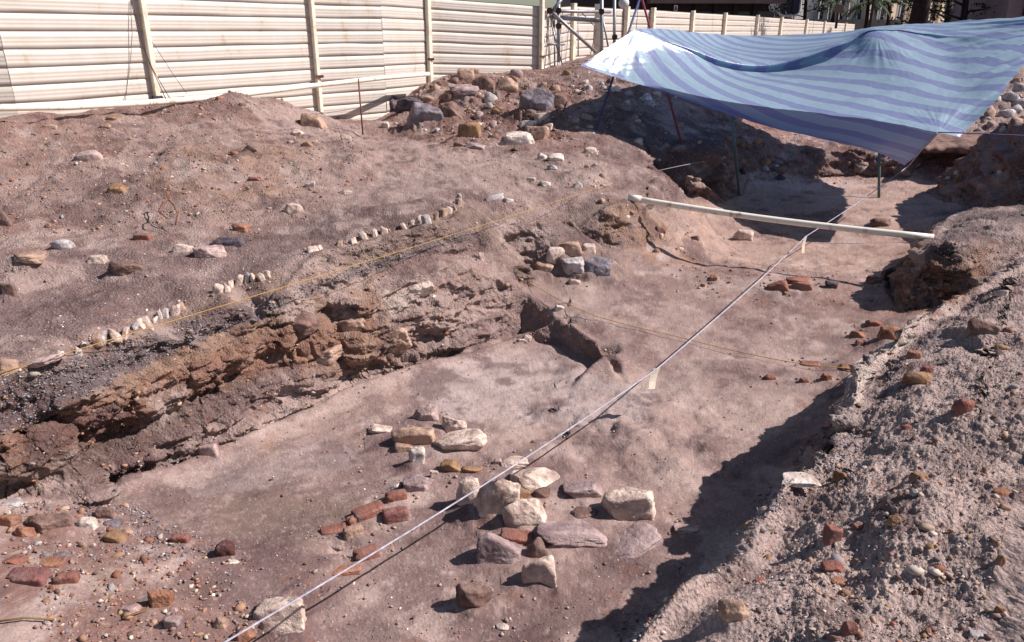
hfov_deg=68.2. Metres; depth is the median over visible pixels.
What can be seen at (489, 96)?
rubble stone
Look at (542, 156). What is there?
stone
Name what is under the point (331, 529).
brick
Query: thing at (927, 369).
stone
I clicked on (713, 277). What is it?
stone
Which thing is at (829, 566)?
stone
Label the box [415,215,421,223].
mortar lump
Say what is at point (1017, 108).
rubble stone
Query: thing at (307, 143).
stone
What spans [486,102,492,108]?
rubble stone
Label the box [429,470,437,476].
stone
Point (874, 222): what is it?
stone
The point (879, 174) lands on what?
tent pole
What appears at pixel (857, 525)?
stone
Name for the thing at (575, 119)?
rubble stone
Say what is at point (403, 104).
rock
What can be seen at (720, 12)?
window
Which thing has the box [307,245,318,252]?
mortar lump
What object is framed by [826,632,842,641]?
stone
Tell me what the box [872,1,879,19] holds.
window
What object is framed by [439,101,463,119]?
stone
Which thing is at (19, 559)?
stone
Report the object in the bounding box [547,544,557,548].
stone
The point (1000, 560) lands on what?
stone
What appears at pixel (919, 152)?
guy rope
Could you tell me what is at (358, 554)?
brick
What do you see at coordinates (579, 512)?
stone
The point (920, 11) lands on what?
tree
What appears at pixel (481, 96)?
rubble stone
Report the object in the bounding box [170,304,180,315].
mortar lump
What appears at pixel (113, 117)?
stone
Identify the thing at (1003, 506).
stone
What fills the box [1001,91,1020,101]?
rubble stone
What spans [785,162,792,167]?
rubble stone
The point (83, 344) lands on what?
mortar lump
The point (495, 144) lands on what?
stone
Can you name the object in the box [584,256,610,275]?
stone
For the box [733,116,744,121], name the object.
rubble stone
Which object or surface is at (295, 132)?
stone
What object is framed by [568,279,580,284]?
stone
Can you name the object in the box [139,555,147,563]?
rubble stone
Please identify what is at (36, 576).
brick
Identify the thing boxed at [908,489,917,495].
stone
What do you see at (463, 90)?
stone
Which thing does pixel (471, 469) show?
stone
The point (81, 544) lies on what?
rubble stone
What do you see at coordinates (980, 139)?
rubble stone
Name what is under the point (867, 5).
palm tree
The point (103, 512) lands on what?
stone
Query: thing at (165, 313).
mortar lump
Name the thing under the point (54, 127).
stone
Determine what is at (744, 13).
window
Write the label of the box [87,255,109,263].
stone
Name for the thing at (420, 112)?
stone
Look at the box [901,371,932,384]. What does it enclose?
stone
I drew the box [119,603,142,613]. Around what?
stone
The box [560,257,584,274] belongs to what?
stone
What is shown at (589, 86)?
rubble stone
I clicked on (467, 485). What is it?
stone
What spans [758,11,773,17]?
window
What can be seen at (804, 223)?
plastic pipe
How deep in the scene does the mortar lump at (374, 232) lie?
7.45 m
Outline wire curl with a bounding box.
[158,187,177,224]
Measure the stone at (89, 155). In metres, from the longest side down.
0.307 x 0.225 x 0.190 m
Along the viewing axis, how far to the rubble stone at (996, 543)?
2.90 m
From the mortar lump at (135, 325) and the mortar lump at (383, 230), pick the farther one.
the mortar lump at (383, 230)
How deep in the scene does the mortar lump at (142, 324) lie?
5.58 m
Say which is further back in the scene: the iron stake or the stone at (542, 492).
the iron stake
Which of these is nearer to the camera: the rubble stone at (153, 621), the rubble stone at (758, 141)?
the rubble stone at (153, 621)
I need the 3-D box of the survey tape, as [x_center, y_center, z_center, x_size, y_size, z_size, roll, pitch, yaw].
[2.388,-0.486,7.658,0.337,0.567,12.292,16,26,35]
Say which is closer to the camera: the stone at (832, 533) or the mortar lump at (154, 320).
the stone at (832, 533)
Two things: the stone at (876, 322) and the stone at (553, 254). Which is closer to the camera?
the stone at (876, 322)
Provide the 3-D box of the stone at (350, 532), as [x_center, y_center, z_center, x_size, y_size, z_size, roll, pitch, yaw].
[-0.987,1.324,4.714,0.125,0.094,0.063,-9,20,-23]
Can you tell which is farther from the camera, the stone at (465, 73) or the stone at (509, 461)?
the stone at (465, 73)
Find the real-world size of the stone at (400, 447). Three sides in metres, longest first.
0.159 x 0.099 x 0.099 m
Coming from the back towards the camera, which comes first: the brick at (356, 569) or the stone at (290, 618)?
the brick at (356, 569)
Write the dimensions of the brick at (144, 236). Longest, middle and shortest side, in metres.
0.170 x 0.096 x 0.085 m
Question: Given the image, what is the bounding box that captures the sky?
[380,0,560,31]
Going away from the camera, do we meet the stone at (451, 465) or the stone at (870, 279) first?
the stone at (451, 465)
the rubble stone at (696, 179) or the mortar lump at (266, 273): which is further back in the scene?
the rubble stone at (696, 179)
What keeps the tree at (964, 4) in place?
on the ground
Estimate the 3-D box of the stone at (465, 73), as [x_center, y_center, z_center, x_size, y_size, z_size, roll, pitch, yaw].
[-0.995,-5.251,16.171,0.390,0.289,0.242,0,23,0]
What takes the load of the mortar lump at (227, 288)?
on the ground
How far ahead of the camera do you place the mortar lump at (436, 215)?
7.75 m
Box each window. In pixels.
[699,11,712,13]
[718,11,731,14]
[738,11,751,15]
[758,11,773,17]
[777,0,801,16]
[855,0,864,18]
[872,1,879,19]
[878,0,886,19]
[898,0,905,19]
[929,1,937,20]
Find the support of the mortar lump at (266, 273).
on the ground
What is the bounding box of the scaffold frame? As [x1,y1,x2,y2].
[544,0,616,65]
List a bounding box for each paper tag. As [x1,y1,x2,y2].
[649,368,659,388]
[802,236,806,252]
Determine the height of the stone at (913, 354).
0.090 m
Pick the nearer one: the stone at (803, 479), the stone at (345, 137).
the stone at (803, 479)
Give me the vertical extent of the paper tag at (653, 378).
0.197 m
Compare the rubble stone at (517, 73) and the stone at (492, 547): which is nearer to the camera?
the stone at (492, 547)
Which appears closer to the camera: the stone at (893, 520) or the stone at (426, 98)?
the stone at (893, 520)
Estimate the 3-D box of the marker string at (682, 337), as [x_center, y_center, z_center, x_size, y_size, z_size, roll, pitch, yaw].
[1.497,-0.016,7.387,3.449,0.465,0.242,11,24,27]
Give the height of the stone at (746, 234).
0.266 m
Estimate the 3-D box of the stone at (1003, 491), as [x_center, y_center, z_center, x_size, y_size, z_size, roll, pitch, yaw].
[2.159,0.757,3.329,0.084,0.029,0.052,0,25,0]
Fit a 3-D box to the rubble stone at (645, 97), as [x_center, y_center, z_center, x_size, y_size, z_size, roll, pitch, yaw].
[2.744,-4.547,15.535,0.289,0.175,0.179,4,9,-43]
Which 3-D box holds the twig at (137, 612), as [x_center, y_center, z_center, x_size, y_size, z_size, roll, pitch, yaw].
[-1.898,1.465,3.886,0.077,0.042,0.220,3,21,8]
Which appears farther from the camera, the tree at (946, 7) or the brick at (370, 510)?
the tree at (946, 7)
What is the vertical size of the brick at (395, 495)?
0.098 m
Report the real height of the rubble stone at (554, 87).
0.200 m
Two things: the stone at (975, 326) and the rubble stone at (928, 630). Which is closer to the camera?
the rubble stone at (928, 630)
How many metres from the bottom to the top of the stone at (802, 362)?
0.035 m
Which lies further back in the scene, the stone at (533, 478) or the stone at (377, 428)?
the stone at (377, 428)
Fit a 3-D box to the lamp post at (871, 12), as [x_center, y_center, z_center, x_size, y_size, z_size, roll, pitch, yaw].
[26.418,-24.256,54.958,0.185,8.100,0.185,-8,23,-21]
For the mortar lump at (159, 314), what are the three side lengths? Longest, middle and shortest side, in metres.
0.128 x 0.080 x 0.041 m
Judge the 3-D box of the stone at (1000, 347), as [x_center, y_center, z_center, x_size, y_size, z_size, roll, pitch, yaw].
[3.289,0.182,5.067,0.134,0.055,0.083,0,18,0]
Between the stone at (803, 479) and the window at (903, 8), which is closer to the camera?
the stone at (803, 479)
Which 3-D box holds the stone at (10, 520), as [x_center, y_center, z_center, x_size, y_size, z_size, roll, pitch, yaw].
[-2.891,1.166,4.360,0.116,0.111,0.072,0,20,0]
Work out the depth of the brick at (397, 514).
4.86 m
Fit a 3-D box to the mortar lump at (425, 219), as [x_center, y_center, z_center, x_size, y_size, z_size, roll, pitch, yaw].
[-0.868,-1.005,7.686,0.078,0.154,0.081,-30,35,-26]
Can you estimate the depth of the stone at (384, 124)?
13.94 m
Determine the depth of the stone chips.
5.26 m
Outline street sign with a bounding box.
[834,4,843,28]
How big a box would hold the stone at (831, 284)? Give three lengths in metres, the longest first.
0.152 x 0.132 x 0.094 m
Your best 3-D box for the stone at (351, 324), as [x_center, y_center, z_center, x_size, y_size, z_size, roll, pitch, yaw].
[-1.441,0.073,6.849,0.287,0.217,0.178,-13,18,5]
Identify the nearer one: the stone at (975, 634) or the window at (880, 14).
the stone at (975, 634)
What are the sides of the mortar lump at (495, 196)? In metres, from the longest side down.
0.270 x 0.106 x 0.080 m
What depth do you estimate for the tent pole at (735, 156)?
13.51 m
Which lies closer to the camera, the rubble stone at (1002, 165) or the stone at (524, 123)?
the rubble stone at (1002, 165)
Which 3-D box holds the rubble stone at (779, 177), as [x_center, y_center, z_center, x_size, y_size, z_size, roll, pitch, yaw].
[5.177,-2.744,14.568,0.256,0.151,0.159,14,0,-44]
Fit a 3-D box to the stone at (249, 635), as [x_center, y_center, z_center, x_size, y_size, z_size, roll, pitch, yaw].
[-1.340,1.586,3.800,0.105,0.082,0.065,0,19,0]
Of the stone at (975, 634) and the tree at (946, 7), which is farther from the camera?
the tree at (946, 7)
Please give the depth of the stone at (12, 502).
4.53 m
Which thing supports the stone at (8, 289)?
on the ground
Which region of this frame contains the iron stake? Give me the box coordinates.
[358,79,363,134]
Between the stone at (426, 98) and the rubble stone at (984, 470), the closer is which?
the rubble stone at (984, 470)
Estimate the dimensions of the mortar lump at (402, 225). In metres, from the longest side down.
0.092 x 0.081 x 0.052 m
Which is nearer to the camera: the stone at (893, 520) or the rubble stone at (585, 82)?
the stone at (893, 520)
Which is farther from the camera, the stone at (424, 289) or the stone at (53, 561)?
the stone at (424, 289)
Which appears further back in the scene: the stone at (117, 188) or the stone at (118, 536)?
the stone at (117, 188)
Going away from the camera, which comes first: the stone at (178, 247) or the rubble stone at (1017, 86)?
the stone at (178, 247)
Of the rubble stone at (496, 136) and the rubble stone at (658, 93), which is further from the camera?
the rubble stone at (658, 93)
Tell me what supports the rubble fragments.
on the ground
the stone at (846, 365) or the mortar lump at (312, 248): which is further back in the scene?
the mortar lump at (312, 248)
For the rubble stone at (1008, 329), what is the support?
on the ground
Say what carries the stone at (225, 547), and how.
on the ground
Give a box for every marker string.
[0,183,611,373]
[517,269,845,367]
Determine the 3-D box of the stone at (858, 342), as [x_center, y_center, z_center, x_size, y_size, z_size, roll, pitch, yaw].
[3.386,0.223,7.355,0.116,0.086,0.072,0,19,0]
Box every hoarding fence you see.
[0,0,545,119]
[544,3,854,67]
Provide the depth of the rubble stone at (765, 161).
14.74 m
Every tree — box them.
[767,0,794,16]
[774,0,842,19]
[811,0,856,22]
[842,0,893,27]
[870,0,910,25]
[874,0,995,25]
[900,0,953,22]
[908,0,930,23]
[931,6,953,22]
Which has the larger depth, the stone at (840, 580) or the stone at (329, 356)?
the stone at (329, 356)
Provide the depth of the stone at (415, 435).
5.76 m
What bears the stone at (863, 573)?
on the ground
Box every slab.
[386,95,397,111]
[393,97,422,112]
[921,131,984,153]
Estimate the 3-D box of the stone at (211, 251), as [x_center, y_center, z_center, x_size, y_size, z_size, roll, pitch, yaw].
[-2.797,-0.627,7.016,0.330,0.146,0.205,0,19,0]
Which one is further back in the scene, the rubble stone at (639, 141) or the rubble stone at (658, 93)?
the rubble stone at (658, 93)
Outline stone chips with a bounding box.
[3,65,1017,641]
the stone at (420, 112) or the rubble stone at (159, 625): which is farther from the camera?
the stone at (420, 112)
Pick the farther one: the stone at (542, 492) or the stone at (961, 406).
the stone at (542, 492)
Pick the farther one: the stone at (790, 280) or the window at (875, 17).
the window at (875, 17)
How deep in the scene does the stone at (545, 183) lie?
10.04 m
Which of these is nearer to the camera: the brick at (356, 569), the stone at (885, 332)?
the brick at (356, 569)
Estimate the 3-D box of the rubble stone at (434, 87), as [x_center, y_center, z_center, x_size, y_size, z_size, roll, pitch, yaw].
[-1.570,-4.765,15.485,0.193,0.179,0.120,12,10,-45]
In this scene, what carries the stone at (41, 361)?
on the ground
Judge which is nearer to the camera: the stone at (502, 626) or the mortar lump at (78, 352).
the stone at (502, 626)
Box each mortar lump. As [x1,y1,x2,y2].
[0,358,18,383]
[74,346,82,357]
[80,341,86,348]
[91,332,103,347]
[101,330,107,344]
[107,328,122,342]
[122,326,129,340]
[131,322,139,329]
[135,318,145,328]
[141,316,153,330]
[151,316,157,323]
[156,309,162,318]
[162,308,169,318]
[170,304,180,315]
[177,301,186,310]
[211,283,223,293]
[223,283,230,291]
[228,280,233,287]
[235,274,243,285]
[243,272,249,282]
[249,273,256,281]
[256,273,265,280]
[261,270,270,278]
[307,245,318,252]
[335,240,342,245]
[348,237,356,243]
[358,231,367,239]
[372,228,377,236]
[380,226,387,234]
[399,222,406,228]
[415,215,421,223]
[421,214,431,223]
[433,211,438,220]
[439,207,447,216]
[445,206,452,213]
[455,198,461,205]
[485,193,503,200]
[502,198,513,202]
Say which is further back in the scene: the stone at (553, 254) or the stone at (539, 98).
the stone at (539, 98)
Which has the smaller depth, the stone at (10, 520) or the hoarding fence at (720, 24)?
the stone at (10, 520)
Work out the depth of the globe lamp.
36.73 m
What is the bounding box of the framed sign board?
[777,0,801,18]
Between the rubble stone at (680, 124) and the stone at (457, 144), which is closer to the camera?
the stone at (457, 144)
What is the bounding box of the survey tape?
[224,168,904,641]
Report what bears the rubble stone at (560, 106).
on the ground
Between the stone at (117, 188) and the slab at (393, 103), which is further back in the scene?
the slab at (393, 103)
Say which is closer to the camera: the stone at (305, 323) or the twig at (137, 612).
the twig at (137, 612)
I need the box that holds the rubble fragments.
[0,64,1023,641]
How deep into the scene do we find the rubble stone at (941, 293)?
7.91 m
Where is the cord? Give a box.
[318,99,399,113]
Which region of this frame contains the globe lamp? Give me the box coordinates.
[618,0,628,8]
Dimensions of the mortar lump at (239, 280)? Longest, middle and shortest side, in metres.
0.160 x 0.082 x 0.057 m
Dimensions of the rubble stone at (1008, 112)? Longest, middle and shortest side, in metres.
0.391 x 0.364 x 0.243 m
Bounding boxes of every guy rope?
[902,133,937,171]
[938,132,1023,135]
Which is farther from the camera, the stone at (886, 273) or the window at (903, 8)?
the window at (903, 8)
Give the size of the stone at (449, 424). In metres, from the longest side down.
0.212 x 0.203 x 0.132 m
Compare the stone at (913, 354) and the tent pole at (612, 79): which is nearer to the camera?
the stone at (913, 354)
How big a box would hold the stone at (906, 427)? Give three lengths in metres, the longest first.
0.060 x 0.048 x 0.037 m
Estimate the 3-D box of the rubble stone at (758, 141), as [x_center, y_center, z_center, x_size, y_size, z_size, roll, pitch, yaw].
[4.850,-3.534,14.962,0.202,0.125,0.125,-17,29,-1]
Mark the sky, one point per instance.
(548, 3)
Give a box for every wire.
[131,0,166,100]
[152,42,186,93]
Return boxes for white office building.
[769,0,953,29]
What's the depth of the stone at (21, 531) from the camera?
4.29 m
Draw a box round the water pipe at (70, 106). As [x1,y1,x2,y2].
[0,72,429,110]
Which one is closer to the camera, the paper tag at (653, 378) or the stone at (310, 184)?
the paper tag at (653, 378)
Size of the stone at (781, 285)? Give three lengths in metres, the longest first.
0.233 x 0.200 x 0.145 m
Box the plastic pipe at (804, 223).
[628,194,933,239]
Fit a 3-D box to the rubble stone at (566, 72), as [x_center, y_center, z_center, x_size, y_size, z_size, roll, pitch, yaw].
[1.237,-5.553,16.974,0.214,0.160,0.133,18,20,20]
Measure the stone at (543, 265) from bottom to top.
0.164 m
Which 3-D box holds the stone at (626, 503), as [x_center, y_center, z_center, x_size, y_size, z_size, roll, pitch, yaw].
[0.776,1.251,5.015,0.358,0.298,0.222,-13,19,5]
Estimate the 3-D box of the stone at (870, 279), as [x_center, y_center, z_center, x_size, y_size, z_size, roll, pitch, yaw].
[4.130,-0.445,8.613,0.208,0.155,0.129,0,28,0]
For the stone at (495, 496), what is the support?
on the ground
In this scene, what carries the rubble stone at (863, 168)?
on the ground
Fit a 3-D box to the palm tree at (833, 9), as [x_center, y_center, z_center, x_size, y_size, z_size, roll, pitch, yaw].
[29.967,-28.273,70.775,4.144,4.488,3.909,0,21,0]
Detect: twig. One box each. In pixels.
[0,617,54,621]
[122,604,149,618]
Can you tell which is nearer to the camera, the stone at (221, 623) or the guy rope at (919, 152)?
the stone at (221, 623)
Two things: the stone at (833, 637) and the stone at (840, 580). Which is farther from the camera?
the stone at (840, 580)
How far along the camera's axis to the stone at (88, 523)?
4.48 m
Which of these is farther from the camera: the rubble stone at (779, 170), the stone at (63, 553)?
the rubble stone at (779, 170)
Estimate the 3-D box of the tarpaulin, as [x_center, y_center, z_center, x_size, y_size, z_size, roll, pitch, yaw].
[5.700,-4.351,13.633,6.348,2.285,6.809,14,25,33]
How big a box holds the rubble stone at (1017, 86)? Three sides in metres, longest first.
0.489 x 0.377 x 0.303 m
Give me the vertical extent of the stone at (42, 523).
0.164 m
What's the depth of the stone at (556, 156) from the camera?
11.02 m
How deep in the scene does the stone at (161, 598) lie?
3.89 m
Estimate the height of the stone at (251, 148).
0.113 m
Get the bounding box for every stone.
[0,210,13,226]
[0,283,16,296]
[0,497,24,507]
[0,514,21,526]
[1,554,27,564]
[13,249,48,263]
[14,526,35,536]
[18,353,67,367]
[24,513,71,533]
[39,555,67,567]
[42,124,58,129]
[48,585,56,590]
[50,239,75,249]
[53,551,71,558]
[73,150,102,161]
[75,517,98,529]
[78,542,87,546]
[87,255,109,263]
[95,506,113,518]
[99,123,111,128]
[100,529,128,543]
[103,519,123,527]
[105,115,116,120]
[107,183,127,193]
[107,260,142,275]
[108,582,114,590]
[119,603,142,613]
[124,529,133,532]
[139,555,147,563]
[147,590,174,607]
[150,619,156,624]
[155,623,163,628]
[163,615,183,628]
[169,607,177,611]
[171,243,193,251]
[192,245,226,257]
[198,443,218,457]
[209,237,246,247]
[213,616,229,628]
[214,539,235,556]
[229,559,239,563]
[231,223,250,232]
[235,627,256,641]
[243,145,256,151]
[252,596,306,634]
[284,203,303,213]
[291,310,320,338]
[292,129,303,135]
[300,113,327,128]
[302,141,313,146]
[305,181,314,186]
[313,344,342,365]
[337,317,364,331]
[340,134,351,140]
[342,190,351,193]
[368,424,392,433]
[380,121,390,128]
[386,482,401,491]
[388,327,411,353]
[391,426,435,444]
[394,442,412,452]
[402,474,434,491]
[406,102,443,126]
[406,281,434,296]
[408,446,424,463]
[412,404,438,421]
[420,95,433,102]
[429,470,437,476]
[431,84,440,90]
[433,428,486,450]
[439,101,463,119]
[439,459,460,471]
[442,416,466,431]
[443,92,453,101]
[447,77,458,83]
[449,84,479,95]
[453,142,465,146]
[455,583,490,607]
[456,476,479,505]
[457,68,473,79]
[457,122,480,138]
[461,466,483,472]
[465,142,485,149]
[472,75,496,91]
[473,68,479,74]
[473,479,520,516]
[474,111,482,118]
[474,252,484,260]
[476,94,483,99]
[476,532,521,563]
[482,141,507,147]
[484,92,497,102]
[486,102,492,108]
[487,133,499,138]
[488,119,496,127]
[493,458,501,463]
[495,77,517,93]
[496,623,508,630]
[501,456,528,467]
[502,498,546,527]
[504,131,534,144]
[510,69,522,77]
[510,467,559,489]
[518,120,536,127]
[519,88,554,110]
[519,487,531,498]
[521,554,556,587]
[523,335,531,339]
[525,126,537,132]
[526,109,536,113]
[527,537,548,557]
[529,126,549,139]
[533,113,549,123]
[533,487,549,497]
[534,260,553,271]
[536,521,607,548]
[537,153,546,158]
[540,181,550,185]
[543,123,553,129]
[546,247,564,263]
[547,153,563,160]
[547,165,557,169]
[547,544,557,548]
[550,85,560,90]
[553,93,566,105]
[554,305,564,310]
[556,104,564,109]
[559,241,582,255]
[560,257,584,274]
[562,70,571,74]
[563,480,603,498]
[568,116,578,122]
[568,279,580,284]
[572,182,582,187]
[573,506,597,518]
[578,79,588,84]
[581,113,592,120]
[581,243,595,254]
[583,147,597,154]
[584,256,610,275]
[586,84,592,89]
[600,486,655,520]
[605,77,615,83]
[610,86,620,91]
[613,521,662,557]
[624,90,632,94]
[633,138,642,144]
[639,95,651,100]
[644,100,654,104]
[652,90,661,96]
[655,226,666,233]
[673,523,699,533]
[677,122,683,127]
[690,235,699,240]
[694,177,701,181]
[709,274,717,280]
[718,598,748,623]
[732,229,753,240]
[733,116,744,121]
[740,166,746,174]
[753,138,761,144]
[755,577,765,581]
[761,157,770,165]
[764,374,776,379]
[767,280,788,291]
[771,167,785,174]
[775,174,785,179]
[781,472,821,487]
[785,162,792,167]
[786,276,809,283]
[791,282,812,290]
[799,377,809,382]
[800,360,820,366]
[816,159,826,165]
[820,373,831,380]
[820,560,845,572]
[822,523,842,545]
[825,280,838,288]
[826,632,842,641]
[831,576,847,585]
[832,469,846,481]
[837,363,853,369]
[840,620,857,635]
[849,331,864,337]
[851,521,863,530]
[853,164,861,171]
[854,163,866,172]
[855,339,865,345]
[857,162,868,168]
[860,570,868,576]
[864,319,881,326]
[865,275,882,283]
[870,218,890,226]
[877,326,899,339]
[880,266,895,280]
[887,515,902,526]
[900,424,911,429]
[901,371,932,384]
[905,350,920,358]
[908,471,928,483]
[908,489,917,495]
[920,365,933,372]
[925,542,933,549]
[925,627,931,632]
[938,291,944,296]
[950,253,962,257]
[950,398,974,416]
[954,174,963,181]
[966,318,999,335]
[970,630,986,639]
[976,135,985,143]
[981,467,987,473]
[983,108,995,117]
[986,120,994,126]
[992,540,1000,546]
[993,487,1011,495]
[993,605,1005,612]
[994,290,1008,296]
[994,344,1010,349]
[994,554,1006,566]
[996,109,1015,116]
[998,162,1006,169]
[999,126,1007,132]
[999,503,1011,510]
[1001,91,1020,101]
[1002,327,1012,332]
[1008,117,1022,130]
[1010,77,1020,82]
[1010,104,1022,112]
[1012,82,1023,91]
[1012,98,1023,106]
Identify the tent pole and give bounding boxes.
[594,0,638,130]
[641,0,682,144]
[730,115,740,195]
[877,153,880,197]
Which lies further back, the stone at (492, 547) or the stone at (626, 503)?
the stone at (626, 503)
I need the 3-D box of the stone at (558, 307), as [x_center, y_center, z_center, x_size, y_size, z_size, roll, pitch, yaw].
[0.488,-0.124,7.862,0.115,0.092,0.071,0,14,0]
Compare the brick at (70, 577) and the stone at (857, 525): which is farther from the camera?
the brick at (70, 577)
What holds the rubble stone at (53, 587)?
on the ground
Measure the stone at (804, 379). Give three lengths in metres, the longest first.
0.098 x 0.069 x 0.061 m
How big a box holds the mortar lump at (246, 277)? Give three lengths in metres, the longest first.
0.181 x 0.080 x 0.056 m
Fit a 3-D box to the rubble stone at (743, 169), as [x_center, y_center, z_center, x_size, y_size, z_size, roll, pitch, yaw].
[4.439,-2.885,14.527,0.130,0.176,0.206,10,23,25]
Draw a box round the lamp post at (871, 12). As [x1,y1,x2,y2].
[868,0,874,27]
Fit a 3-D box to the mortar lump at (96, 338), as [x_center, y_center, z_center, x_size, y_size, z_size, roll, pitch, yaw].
[-2.817,0.130,5.145,0.062,0.088,0.082,-12,30,-17]
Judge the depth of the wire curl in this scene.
7.68 m
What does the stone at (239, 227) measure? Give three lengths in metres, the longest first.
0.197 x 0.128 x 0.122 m
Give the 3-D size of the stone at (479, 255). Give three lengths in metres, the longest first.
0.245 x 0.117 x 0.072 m
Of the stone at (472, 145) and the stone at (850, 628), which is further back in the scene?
the stone at (472, 145)
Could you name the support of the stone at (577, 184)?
on the ground
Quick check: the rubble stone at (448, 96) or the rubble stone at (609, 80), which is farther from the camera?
the rubble stone at (609, 80)
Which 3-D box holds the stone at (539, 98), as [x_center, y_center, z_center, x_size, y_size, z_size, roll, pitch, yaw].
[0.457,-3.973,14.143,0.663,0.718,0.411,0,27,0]
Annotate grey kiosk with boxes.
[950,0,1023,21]
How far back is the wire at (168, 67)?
11.81 m
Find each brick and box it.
[5,567,52,586]
[52,570,80,584]
[133,233,152,240]
[170,533,190,542]
[249,177,260,180]
[320,523,345,535]
[331,561,361,576]
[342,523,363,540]
[346,515,356,525]
[351,500,385,522]
[352,543,379,561]
[382,506,408,524]
[385,489,407,503]
[500,527,533,544]
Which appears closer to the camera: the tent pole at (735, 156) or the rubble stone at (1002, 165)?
the rubble stone at (1002, 165)
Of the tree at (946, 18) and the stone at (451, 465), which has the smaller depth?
the stone at (451, 465)
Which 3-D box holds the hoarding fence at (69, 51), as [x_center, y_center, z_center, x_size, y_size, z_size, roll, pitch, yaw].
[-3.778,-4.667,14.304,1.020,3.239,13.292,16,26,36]
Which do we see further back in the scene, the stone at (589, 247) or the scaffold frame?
the scaffold frame
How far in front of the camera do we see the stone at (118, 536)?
4.43 m
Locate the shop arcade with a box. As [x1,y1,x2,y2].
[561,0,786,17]
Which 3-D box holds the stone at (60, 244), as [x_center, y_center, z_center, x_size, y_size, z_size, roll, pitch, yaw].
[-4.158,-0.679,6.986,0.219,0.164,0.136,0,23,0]
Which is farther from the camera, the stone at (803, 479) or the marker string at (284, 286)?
the marker string at (284, 286)
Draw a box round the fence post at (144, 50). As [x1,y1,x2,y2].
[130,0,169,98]
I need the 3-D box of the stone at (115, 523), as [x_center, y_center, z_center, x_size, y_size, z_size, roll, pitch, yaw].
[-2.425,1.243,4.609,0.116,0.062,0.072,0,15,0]
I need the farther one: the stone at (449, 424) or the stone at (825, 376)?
the stone at (825, 376)
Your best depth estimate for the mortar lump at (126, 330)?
5.29 m
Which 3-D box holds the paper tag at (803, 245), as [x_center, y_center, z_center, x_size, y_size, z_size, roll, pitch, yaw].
[3.703,-0.971,9.590,0.012,0.224,0.096,19,28,41]
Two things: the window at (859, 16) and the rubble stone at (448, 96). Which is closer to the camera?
the rubble stone at (448, 96)
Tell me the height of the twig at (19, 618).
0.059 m
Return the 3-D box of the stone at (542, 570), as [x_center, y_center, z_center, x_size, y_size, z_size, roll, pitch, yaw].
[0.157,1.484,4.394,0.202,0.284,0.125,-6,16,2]
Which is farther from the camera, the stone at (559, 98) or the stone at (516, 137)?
the stone at (559, 98)
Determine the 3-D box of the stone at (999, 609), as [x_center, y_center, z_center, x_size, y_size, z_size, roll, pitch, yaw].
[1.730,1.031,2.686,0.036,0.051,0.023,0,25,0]
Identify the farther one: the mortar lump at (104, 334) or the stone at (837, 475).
the mortar lump at (104, 334)
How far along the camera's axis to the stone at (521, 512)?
4.81 m
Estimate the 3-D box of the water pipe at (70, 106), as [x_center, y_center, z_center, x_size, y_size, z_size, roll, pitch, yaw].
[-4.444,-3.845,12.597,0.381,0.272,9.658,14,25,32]
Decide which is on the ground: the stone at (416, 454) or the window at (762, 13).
the stone at (416, 454)
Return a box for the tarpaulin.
[581,16,1023,165]
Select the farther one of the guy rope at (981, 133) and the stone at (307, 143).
the stone at (307, 143)
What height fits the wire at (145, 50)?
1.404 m
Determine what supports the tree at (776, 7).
on the ground
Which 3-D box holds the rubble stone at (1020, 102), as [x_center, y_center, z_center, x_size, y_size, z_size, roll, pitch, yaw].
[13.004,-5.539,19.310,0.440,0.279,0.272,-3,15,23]
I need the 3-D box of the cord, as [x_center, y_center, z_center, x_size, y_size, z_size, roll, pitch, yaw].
[-2.898,-4.066,14.344,1.168,0.195,1.909,6,22,16]
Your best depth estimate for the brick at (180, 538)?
4.50 m
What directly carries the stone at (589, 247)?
on the ground
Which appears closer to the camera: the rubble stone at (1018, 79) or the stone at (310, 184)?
the stone at (310, 184)
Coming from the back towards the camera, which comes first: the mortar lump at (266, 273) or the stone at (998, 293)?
the mortar lump at (266, 273)
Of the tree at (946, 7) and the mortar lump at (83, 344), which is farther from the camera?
the tree at (946, 7)
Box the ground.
[0,47,1023,641]

